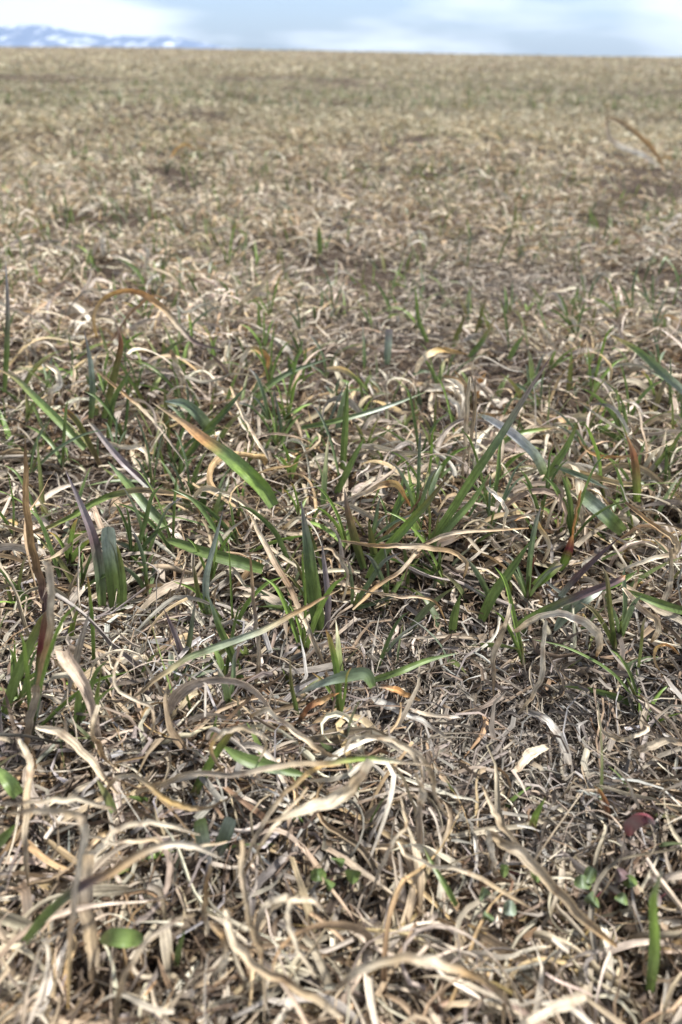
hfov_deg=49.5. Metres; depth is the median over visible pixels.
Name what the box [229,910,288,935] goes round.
dry blade
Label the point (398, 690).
dry blade
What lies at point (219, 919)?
dry blade
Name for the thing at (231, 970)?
dry blade
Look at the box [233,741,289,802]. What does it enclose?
dry blade
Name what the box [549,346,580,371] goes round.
grass shoot
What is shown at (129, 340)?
grass shoot
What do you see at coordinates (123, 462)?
grass shoot
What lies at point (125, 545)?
grass shoot
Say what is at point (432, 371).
grass shoot
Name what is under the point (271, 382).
grass shoot
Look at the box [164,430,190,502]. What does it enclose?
grass shoot
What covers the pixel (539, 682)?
dry blade
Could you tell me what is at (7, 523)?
grass shoot
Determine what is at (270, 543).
grass shoot
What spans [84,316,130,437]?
grass shoot
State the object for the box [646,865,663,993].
grass shoot
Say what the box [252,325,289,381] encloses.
grass shoot
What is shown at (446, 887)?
grass shoot
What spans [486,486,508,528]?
dry blade
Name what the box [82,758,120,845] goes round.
dry blade
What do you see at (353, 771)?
dry blade
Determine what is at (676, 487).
grass shoot
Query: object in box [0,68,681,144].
thatch
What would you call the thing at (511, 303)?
grass shoot
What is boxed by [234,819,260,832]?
dry blade
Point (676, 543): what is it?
dry blade
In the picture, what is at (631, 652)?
dry blade
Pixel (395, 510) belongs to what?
grass shoot
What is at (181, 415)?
grass shoot
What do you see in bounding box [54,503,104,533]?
dry blade
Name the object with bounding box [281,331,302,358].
grass shoot
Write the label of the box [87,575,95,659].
grass shoot
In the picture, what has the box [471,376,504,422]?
dry blade
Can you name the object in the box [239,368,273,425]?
grass shoot
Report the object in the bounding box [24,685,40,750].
dry blade
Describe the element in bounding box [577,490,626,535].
grass shoot
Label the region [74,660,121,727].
grass shoot
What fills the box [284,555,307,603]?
grass shoot
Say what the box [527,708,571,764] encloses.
dry blade
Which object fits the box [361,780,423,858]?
dry blade
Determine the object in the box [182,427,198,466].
dry blade
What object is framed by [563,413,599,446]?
dry blade
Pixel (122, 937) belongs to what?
weed
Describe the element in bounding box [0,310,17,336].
grass shoot
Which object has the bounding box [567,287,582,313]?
grass shoot
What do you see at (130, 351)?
dry blade
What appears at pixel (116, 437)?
grass shoot
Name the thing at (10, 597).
grass shoot
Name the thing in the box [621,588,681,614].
grass shoot
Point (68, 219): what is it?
grass shoot
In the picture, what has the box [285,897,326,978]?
dry blade
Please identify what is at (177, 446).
grass shoot
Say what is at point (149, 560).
grass shoot
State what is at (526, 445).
grass shoot
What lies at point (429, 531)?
grass shoot
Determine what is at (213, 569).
grass shoot
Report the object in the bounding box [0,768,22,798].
grass shoot
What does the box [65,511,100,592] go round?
dry blade
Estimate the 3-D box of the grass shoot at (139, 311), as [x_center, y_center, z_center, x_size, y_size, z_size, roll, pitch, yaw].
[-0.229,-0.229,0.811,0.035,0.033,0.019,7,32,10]
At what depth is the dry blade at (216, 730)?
0.29 m
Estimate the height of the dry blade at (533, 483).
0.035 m
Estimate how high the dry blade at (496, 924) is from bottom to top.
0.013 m
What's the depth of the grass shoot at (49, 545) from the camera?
0.40 m
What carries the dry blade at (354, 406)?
on the ground
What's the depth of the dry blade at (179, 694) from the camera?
0.31 m
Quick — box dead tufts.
[0,287,681,1023]
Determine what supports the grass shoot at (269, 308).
on the ground
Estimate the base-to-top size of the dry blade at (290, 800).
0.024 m
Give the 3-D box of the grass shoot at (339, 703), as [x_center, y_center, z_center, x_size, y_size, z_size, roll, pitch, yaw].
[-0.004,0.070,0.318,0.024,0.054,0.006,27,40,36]
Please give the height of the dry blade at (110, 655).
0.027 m
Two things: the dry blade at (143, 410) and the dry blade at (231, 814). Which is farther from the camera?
the dry blade at (143, 410)
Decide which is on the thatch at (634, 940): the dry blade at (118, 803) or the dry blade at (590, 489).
the dry blade at (590, 489)
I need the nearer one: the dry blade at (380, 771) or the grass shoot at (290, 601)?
the dry blade at (380, 771)
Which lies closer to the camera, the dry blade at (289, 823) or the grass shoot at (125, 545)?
the dry blade at (289, 823)
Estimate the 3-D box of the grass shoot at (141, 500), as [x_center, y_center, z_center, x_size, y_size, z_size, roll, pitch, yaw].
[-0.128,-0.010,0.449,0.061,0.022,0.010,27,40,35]
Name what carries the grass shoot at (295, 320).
on the ground
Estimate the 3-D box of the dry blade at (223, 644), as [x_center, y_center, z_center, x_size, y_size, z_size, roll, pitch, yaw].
[-0.043,0.060,0.321,0.107,0.025,0.011,-16,36,-25]
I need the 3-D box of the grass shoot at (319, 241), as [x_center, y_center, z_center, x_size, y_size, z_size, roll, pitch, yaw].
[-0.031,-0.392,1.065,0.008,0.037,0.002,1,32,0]
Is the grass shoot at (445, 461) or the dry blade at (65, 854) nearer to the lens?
the dry blade at (65, 854)
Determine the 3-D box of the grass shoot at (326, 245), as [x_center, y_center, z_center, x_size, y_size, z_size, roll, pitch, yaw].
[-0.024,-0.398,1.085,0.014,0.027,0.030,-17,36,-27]
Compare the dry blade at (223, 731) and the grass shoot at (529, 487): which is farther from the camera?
the grass shoot at (529, 487)
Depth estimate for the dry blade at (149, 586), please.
0.40 m
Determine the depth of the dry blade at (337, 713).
0.31 m
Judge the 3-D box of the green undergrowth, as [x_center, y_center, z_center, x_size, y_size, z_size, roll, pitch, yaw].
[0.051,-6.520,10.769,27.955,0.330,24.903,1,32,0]
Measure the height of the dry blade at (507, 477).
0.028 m
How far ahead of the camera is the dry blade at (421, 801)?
0.25 m
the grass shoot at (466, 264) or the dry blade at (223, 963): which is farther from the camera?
the grass shoot at (466, 264)
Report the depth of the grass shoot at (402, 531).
0.41 m
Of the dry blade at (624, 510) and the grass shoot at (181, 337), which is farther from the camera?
the grass shoot at (181, 337)
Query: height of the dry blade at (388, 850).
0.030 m
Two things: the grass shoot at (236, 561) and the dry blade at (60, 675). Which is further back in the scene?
the grass shoot at (236, 561)
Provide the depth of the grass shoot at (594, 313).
0.76 m
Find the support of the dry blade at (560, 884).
on the ground
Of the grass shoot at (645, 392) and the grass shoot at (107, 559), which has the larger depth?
the grass shoot at (645, 392)
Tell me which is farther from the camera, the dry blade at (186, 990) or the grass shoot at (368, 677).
the grass shoot at (368, 677)
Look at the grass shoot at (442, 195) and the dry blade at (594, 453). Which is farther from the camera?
the grass shoot at (442, 195)
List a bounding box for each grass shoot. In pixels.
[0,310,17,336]
[0,370,102,467]
[0,387,18,405]
[0,396,5,426]
[0,474,14,537]
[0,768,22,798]
[0,824,15,847]
[1,436,54,730]
[2,260,9,392]
[2,555,28,610]
[5,465,38,515]
[10,640,47,684]
[10,650,36,708]
[14,173,30,199]
[20,605,132,735]
[22,355,54,391]
[25,388,50,423]
[27,401,67,467]
[29,423,109,477]
[30,511,61,577]
[42,357,64,393]
[49,518,98,566]
[56,660,114,695]
[63,200,76,239]
[66,472,126,612]
[68,333,72,368]
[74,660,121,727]
[79,537,104,587]
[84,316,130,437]
[85,376,130,444]
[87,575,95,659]
[88,422,153,487]
[96,779,116,812]
[97,351,112,395]
[105,417,126,464]
[108,462,167,526]
[113,484,171,565]
[116,484,181,556]
[117,465,176,552]
[118,353,143,389]
[122,293,148,317]
[123,332,143,350]
[123,359,180,398]
[124,532,156,595]
[131,533,154,571]
[133,412,166,486]
[152,233,154,254]
[152,402,278,508]
[160,235,173,272]
[162,405,222,464]
[163,488,239,545]
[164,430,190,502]
[164,610,182,654]
[165,398,215,435]
[165,537,264,573]
[166,339,186,364]
[166,445,196,479]
[167,386,196,422]
[168,652,221,684]
[172,489,227,551]
[173,536,281,631]
[174,360,198,406]
[174,930,184,965]
[178,305,223,344]
[185,387,244,459]
[185,600,195,654]
[188,314,192,350]
[188,516,235,586]
[188,721,238,799]
[193,511,222,616]
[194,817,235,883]
[201,641,243,677]
[207,333,215,356]
[208,595,243,680]
[211,603,241,689]
[217,650,236,705]
[220,225,234,269]
[224,746,310,776]
[236,284,263,305]
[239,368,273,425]
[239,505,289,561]
[241,312,274,350]
[241,555,302,613]
[243,434,261,462]
[244,389,302,448]
[249,376,264,399]
[249,535,301,551]
[251,358,329,406]
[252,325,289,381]
[254,268,282,317]
[263,553,345,657]
[273,443,300,480]
[274,377,312,422]
[278,350,302,399]
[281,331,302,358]
[282,482,308,516]
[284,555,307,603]
[286,298,305,335]
[287,352,305,379]
[288,349,317,385]
[289,653,456,720]
[301,391,426,429]
[301,502,330,640]
[309,334,342,379]
[309,403,339,478]
[310,484,350,551]
[313,630,350,720]
[317,227,321,252]
[317,260,349,308]
[324,232,333,250]
[325,378,342,403]
[326,366,367,391]
[334,437,364,493]
[340,383,348,468]
[343,207,352,227]
[344,474,449,578]
[348,552,409,610]
[353,418,382,443]
[363,511,446,588]
[365,548,388,596]
[367,496,425,548]
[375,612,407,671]
[376,386,448,456]
[377,483,416,530]
[384,329,392,364]
[390,432,439,509]
[392,425,468,491]
[400,541,440,576]
[402,409,418,433]
[415,288,428,341]
[415,432,432,469]
[416,489,443,554]
[420,345,440,397]
[420,391,450,442]
[423,847,458,906]
[427,358,549,545]
[433,184,448,210]
[434,446,460,480]
[435,375,455,437]
[448,594,460,633]
[451,316,464,346]
[455,227,472,268]
[460,430,502,515]
[461,560,494,606]
[468,317,495,358]
[477,540,530,622]
[479,414,546,474]
[487,458,528,538]
[491,568,524,664]
[497,224,520,262]
[498,428,552,447]
[499,452,525,477]
[501,278,519,313]
[501,508,562,600]
[502,397,516,416]
[507,335,523,359]
[509,371,543,408]
[512,537,636,630]
[515,178,528,198]
[520,446,566,522]
[525,295,536,316]
[525,353,545,391]
[528,798,544,835]
[533,639,637,709]
[538,420,578,495]
[542,405,593,463]
[545,297,586,342]
[545,453,632,539]
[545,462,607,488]
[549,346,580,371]
[557,288,592,325]
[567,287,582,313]
[572,388,627,446]
[577,265,605,298]
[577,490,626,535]
[580,566,617,653]
[585,305,606,333]
[585,424,602,494]
[587,421,644,487]
[588,327,626,390]
[590,276,619,319]
[594,786,610,822]
[597,408,613,433]
[603,364,661,421]
[603,567,641,636]
[606,461,633,534]
[609,334,681,393]
[618,265,638,311]
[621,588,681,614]
[625,432,640,501]
[634,274,653,309]
[636,615,646,676]
[638,685,681,725]
[641,371,655,395]
[643,335,665,364]
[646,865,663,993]
[653,297,669,335]
[664,431,681,459]
[664,444,667,480]
[665,359,681,406]
[669,477,681,498]
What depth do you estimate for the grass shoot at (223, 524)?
0.42 m
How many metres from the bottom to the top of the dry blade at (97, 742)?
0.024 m
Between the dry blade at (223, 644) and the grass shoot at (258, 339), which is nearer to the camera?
the dry blade at (223, 644)
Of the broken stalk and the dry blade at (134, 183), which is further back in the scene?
the dry blade at (134, 183)
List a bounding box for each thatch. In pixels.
[0,46,681,84]
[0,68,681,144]
[0,107,681,370]
[0,266,681,1023]
[0,659,681,1023]
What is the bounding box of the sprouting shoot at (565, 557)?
[531,490,580,587]
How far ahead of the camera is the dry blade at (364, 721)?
0.31 m
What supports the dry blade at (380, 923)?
on the ground
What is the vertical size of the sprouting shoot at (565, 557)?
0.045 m
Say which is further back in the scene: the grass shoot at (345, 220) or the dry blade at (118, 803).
the grass shoot at (345, 220)
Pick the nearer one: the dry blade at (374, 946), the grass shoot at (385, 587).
the dry blade at (374, 946)
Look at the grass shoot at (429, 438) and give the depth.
0.51 m
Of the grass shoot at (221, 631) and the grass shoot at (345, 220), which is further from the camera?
the grass shoot at (345, 220)
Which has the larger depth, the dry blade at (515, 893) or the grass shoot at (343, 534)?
the grass shoot at (343, 534)
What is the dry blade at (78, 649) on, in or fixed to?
on the ground
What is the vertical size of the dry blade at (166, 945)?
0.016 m
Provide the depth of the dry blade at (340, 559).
0.39 m
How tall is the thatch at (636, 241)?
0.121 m
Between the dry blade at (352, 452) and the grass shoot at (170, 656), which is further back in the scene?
the dry blade at (352, 452)
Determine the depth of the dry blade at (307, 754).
0.31 m
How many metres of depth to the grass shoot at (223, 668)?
0.34 m
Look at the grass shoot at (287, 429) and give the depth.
0.53 m
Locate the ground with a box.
[0,48,681,984]
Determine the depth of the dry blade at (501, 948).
0.24 m
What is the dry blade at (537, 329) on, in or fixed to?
on the ground
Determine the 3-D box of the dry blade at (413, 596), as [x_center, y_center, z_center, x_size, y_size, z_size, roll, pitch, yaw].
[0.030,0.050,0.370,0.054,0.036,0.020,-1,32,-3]
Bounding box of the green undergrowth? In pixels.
[0,54,681,902]
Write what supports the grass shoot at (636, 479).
on the ground
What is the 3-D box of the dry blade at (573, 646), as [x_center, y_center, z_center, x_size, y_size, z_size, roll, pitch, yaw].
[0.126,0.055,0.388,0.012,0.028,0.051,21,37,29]
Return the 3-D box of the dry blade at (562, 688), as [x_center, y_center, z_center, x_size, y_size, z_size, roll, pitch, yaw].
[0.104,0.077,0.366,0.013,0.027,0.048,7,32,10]
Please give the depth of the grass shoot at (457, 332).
0.76 m
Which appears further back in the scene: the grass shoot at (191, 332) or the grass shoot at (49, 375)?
the grass shoot at (191, 332)
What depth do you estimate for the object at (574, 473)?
0.46 m
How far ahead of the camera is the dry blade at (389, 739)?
0.25 m
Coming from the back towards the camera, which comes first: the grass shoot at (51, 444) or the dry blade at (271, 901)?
the grass shoot at (51, 444)
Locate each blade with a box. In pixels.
[0,796,116,813]
[1,487,199,533]
[7,807,88,1008]
[13,585,77,639]
[18,739,33,886]
[21,840,225,944]
[24,471,54,604]
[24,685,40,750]
[28,609,125,624]
[36,725,117,793]
[37,629,140,648]
[38,766,90,771]
[44,672,112,725]
[44,821,101,883]
[45,363,62,404]
[45,865,108,897]
[52,606,89,738]
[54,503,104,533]
[54,796,103,829]
[54,834,181,924]
[55,593,145,674]
[55,645,103,744]
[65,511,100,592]
[65,629,92,664]
[69,654,162,703]
[69,760,126,773]
[75,697,162,735]
[77,808,97,835]
[77,854,99,990]
[80,268,91,302]
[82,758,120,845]
[83,643,131,706]
[84,819,199,854]
[89,835,226,849]
[90,649,163,696]
[90,705,119,772]
[92,288,221,349]
[94,367,194,478]
[99,235,105,255]
[100,295,166,352]
[101,787,187,826]
[104,843,138,907]
[106,773,254,811]
[109,441,152,479]
[111,914,204,932]
[113,648,155,741]
[113,763,132,831]
[113,914,195,1023]
[120,588,341,707]
[122,825,171,928]
[126,347,218,409]
[129,583,188,616]
[129,595,229,635]
[132,179,138,210]
[134,756,443,795]
[142,246,149,282]
[150,813,221,917]
[151,725,219,744]
[151,944,316,973]
[156,989,197,994]
[159,912,181,995]
[163,675,198,756]
[168,676,276,723]
[170,143,195,157]
[170,349,185,391]
[175,697,285,764]
[179,485,293,525]
[179,684,218,709]
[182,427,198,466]
[186,908,270,959]
[201,864,211,935]
[206,435,239,506]
[206,727,259,773]
[209,725,267,772]
[210,921,228,977]
[212,491,254,531]
[212,654,302,678]
[212,903,302,984]
[218,807,277,834]
[223,908,341,1018]
[226,941,354,975]
[229,386,270,461]
[229,858,293,897]
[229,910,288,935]
[230,744,274,815]
[231,910,334,1008]
[231,913,282,987]
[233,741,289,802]
[234,724,338,776]
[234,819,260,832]
[238,346,269,390]
[238,840,265,1022]
[239,266,282,312]
[239,929,445,1023]
[244,420,314,431]
[244,764,341,865]
[244,787,307,873]
[245,904,302,925]
[249,554,260,687]
[249,707,341,757]
[249,791,279,891]
[249,846,299,922]
[250,514,324,663]
[251,784,336,840]
[254,893,301,955]
[262,493,306,554]
[263,758,373,822]
[270,834,356,932]
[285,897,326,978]
[286,727,392,751]
[287,776,331,830]
[287,803,294,847]
[288,749,294,779]
[290,414,302,454]
[290,776,298,832]
[292,777,368,819]
[294,322,309,340]
[298,925,436,954]
[301,934,335,996]
[307,868,356,923]
[310,441,392,455]
[312,501,436,551]
[312,904,329,917]
[314,547,348,605]
[315,782,380,878]
[320,710,364,770]
[322,395,367,435]
[324,956,349,1023]
[324,983,437,991]
[334,952,517,1018]
[335,714,386,769]
[338,898,434,920]
[339,882,408,916]
[341,480,410,505]
[341,540,468,578]
[343,735,423,781]
[344,799,363,868]
[345,792,423,827]
[347,586,447,625]
[347,760,395,884]
[348,954,430,973]
[349,931,471,956]
[350,754,416,838]
[352,527,528,609]
[359,910,432,974]
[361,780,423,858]
[361,921,419,977]
[363,761,388,843]
[363,796,407,909]
[364,832,415,924]
[370,434,460,468]
[371,697,462,742]
[374,800,413,865]
[374,849,427,902]
[376,865,393,921]
[378,684,420,700]
[379,441,417,508]
[380,453,480,510]
[381,809,460,998]
[389,871,407,903]
[392,551,518,609]
[392,738,448,818]
[397,841,533,909]
[403,939,506,983]
[405,797,451,865]
[410,417,494,474]
[411,843,446,917]
[413,887,528,1011]
[414,347,466,372]
[414,769,427,818]
[417,759,424,855]
[422,917,471,997]
[431,851,491,901]
[435,909,575,970]
[441,434,504,445]
[445,939,590,973]
[450,961,572,986]
[453,548,517,582]
[453,816,554,837]
[454,440,531,459]
[454,894,498,966]
[460,882,585,910]
[460,925,635,979]
[462,796,490,860]
[470,896,500,940]
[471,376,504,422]
[476,947,534,972]
[480,481,563,522]
[482,785,528,852]
[483,829,617,947]
[485,830,496,875]
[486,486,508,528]
[486,487,567,530]
[487,741,528,904]
[490,432,503,461]
[490,604,511,696]
[501,917,540,993]
[502,852,509,864]
[503,470,525,499]
[509,785,614,899]
[513,610,602,656]
[514,514,550,562]
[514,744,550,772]
[514,944,568,992]
[517,621,547,714]
[518,992,586,1023]
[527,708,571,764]
[535,516,638,585]
[536,325,547,363]
[536,920,564,996]
[537,639,564,705]
[538,475,620,535]
[545,863,565,924]
[550,936,568,973]
[555,866,567,927]
[557,848,657,1004]
[560,461,587,471]
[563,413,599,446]
[563,810,624,900]
[570,603,597,648]
[574,462,673,515]
[578,437,670,458]
[587,403,633,447]
[588,948,630,997]
[597,710,649,741]
[604,116,658,166]
[605,431,665,497]
[608,116,666,173]
[613,959,643,977]
[615,620,672,691]
[617,502,680,571]
[619,414,648,465]
[619,483,629,519]
[622,587,660,642]
[622,695,649,751]
[629,737,681,757]
[653,643,679,676]
[655,549,673,614]
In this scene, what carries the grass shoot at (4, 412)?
on the ground
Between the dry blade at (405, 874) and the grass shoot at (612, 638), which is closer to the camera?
the dry blade at (405, 874)
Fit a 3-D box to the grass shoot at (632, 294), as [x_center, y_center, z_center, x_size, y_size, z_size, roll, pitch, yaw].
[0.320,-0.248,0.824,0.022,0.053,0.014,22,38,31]
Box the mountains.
[0,25,231,49]
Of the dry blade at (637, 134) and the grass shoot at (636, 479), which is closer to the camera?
the grass shoot at (636, 479)
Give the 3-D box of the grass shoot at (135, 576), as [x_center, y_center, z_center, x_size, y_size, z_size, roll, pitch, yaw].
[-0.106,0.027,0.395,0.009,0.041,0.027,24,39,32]
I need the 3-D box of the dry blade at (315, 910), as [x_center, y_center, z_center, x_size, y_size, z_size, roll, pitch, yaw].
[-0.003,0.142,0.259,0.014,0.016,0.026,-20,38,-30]
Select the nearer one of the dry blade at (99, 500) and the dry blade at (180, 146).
the dry blade at (99, 500)
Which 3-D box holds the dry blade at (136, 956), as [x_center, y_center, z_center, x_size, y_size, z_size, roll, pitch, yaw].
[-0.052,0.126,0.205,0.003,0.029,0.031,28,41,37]
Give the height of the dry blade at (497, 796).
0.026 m
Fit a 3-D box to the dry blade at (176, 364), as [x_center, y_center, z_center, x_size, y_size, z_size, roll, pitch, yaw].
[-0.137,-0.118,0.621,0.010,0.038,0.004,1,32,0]
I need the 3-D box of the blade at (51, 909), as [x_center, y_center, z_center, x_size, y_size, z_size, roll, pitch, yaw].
[-0.064,0.111,0.214,0.063,0.040,0.008,-7,33,-12]
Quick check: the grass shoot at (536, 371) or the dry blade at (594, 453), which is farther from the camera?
the grass shoot at (536, 371)
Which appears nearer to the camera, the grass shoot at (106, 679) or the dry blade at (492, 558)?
the grass shoot at (106, 679)
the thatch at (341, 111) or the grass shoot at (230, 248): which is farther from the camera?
the thatch at (341, 111)
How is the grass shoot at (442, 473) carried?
on the ground
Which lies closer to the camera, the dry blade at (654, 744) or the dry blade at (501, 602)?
the dry blade at (654, 744)
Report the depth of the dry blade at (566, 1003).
0.20 m
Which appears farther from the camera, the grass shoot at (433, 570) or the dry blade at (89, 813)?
the grass shoot at (433, 570)
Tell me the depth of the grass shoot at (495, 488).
0.44 m
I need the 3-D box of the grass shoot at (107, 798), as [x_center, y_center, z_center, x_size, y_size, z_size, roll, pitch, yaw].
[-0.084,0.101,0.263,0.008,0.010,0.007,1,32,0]
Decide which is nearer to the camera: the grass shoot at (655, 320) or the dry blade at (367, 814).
the dry blade at (367, 814)
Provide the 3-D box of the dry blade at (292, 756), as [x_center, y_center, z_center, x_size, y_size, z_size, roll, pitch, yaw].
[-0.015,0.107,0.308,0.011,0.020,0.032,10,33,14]
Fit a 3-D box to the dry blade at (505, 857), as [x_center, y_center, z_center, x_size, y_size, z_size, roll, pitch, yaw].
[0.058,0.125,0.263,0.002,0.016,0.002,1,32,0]
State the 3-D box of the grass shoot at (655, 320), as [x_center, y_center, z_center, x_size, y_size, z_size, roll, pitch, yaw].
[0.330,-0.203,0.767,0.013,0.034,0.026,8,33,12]
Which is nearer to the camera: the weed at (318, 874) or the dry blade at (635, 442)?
the weed at (318, 874)
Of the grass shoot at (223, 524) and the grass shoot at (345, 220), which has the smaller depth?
the grass shoot at (223, 524)
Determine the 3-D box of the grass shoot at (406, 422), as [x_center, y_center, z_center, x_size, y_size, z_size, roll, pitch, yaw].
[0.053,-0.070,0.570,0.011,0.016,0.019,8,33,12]
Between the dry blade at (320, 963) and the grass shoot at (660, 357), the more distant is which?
the grass shoot at (660, 357)
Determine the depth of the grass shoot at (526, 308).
0.84 m
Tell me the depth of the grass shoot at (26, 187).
1.35 m
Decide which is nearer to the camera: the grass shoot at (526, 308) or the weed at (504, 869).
the weed at (504, 869)
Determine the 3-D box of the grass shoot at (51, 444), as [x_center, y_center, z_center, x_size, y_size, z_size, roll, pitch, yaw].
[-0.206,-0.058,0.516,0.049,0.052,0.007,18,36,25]
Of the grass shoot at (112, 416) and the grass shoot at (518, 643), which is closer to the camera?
the grass shoot at (518, 643)
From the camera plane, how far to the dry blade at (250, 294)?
0.78 m
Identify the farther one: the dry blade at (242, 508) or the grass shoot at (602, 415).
the grass shoot at (602, 415)
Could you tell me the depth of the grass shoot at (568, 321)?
0.75 m
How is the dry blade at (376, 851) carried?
on the ground
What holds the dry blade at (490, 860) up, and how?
on the ground
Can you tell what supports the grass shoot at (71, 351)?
on the ground
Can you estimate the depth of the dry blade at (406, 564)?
0.39 m
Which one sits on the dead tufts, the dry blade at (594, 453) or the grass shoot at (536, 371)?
the dry blade at (594, 453)
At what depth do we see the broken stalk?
0.57 m
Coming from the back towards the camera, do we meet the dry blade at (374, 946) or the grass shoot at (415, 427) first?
the grass shoot at (415, 427)
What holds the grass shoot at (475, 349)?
on the ground
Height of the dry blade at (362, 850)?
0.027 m
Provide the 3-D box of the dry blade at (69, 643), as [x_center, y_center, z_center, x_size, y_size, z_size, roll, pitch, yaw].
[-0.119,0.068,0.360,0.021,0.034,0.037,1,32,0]
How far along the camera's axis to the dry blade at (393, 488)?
0.45 m
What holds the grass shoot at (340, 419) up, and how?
on the ground
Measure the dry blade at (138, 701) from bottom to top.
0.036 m
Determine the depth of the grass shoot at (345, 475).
0.47 m
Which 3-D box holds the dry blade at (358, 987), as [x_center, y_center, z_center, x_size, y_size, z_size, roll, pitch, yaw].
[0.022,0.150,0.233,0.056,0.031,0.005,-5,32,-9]
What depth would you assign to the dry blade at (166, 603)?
0.37 m
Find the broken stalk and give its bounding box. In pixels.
[427,370,486,488]
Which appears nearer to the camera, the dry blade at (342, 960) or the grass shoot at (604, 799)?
the dry blade at (342, 960)
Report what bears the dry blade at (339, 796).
on the dry blade at (271, 829)
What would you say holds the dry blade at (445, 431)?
on the ground
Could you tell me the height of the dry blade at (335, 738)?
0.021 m
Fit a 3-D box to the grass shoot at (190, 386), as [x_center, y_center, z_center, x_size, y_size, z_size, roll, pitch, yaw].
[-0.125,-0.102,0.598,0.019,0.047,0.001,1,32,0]
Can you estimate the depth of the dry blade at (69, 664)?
0.29 m
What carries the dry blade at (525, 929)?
on the ground
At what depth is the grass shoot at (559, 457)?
0.47 m
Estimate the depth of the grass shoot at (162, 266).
0.97 m
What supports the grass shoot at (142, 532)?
on the ground
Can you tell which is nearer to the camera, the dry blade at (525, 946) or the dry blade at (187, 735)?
the dry blade at (525, 946)
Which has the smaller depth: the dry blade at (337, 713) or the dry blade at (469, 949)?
the dry blade at (469, 949)
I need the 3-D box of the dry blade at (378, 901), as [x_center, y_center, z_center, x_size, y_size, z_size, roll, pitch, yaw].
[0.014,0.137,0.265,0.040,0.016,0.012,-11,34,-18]
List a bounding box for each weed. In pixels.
[100,928,143,947]
[310,858,360,890]
[479,887,515,921]
[500,864,539,882]
[574,866,636,907]
[623,813,654,850]
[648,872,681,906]
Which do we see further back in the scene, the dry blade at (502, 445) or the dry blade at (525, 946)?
the dry blade at (502, 445)
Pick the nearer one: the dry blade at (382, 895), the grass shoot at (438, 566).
the dry blade at (382, 895)
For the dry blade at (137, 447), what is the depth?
0.49 m
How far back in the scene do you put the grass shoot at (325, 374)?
0.68 m
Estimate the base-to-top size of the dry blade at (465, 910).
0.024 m
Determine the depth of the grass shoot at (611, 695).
0.34 m
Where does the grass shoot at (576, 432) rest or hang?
on the ground
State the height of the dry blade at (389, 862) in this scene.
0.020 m
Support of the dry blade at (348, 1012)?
on the ground
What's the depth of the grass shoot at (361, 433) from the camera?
0.53 m
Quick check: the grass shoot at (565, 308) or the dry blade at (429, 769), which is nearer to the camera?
the dry blade at (429, 769)
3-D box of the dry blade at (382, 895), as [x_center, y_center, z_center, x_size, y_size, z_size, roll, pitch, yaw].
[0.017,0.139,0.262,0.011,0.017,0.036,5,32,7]
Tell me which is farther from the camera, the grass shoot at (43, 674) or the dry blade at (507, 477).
the dry blade at (507, 477)
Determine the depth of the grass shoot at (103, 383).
0.61 m
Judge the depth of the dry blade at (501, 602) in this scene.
0.41 m
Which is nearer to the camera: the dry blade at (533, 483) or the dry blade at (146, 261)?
the dry blade at (533, 483)
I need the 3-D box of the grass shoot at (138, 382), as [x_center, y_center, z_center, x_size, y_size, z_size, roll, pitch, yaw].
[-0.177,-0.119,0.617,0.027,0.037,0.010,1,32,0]
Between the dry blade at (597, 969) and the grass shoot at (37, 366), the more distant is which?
the grass shoot at (37, 366)
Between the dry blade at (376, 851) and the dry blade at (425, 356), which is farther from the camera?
the dry blade at (425, 356)
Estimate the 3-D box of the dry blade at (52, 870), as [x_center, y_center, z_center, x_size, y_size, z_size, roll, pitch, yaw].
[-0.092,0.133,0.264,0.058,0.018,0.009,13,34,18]
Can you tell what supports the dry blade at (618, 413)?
on the ground
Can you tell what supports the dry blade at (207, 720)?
on the ground
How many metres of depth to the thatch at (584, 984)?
0.25 m
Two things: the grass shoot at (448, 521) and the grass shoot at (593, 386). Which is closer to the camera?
the grass shoot at (448, 521)
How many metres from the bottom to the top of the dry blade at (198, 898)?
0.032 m
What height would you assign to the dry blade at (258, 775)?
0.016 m
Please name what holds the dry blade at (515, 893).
on the ground
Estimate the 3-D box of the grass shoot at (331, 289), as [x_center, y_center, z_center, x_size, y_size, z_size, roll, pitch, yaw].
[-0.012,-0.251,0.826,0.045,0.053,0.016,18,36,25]
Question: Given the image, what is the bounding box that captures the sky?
[0,0,681,56]
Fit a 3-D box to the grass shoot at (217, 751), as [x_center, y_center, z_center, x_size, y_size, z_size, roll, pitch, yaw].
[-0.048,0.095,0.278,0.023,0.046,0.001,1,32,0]

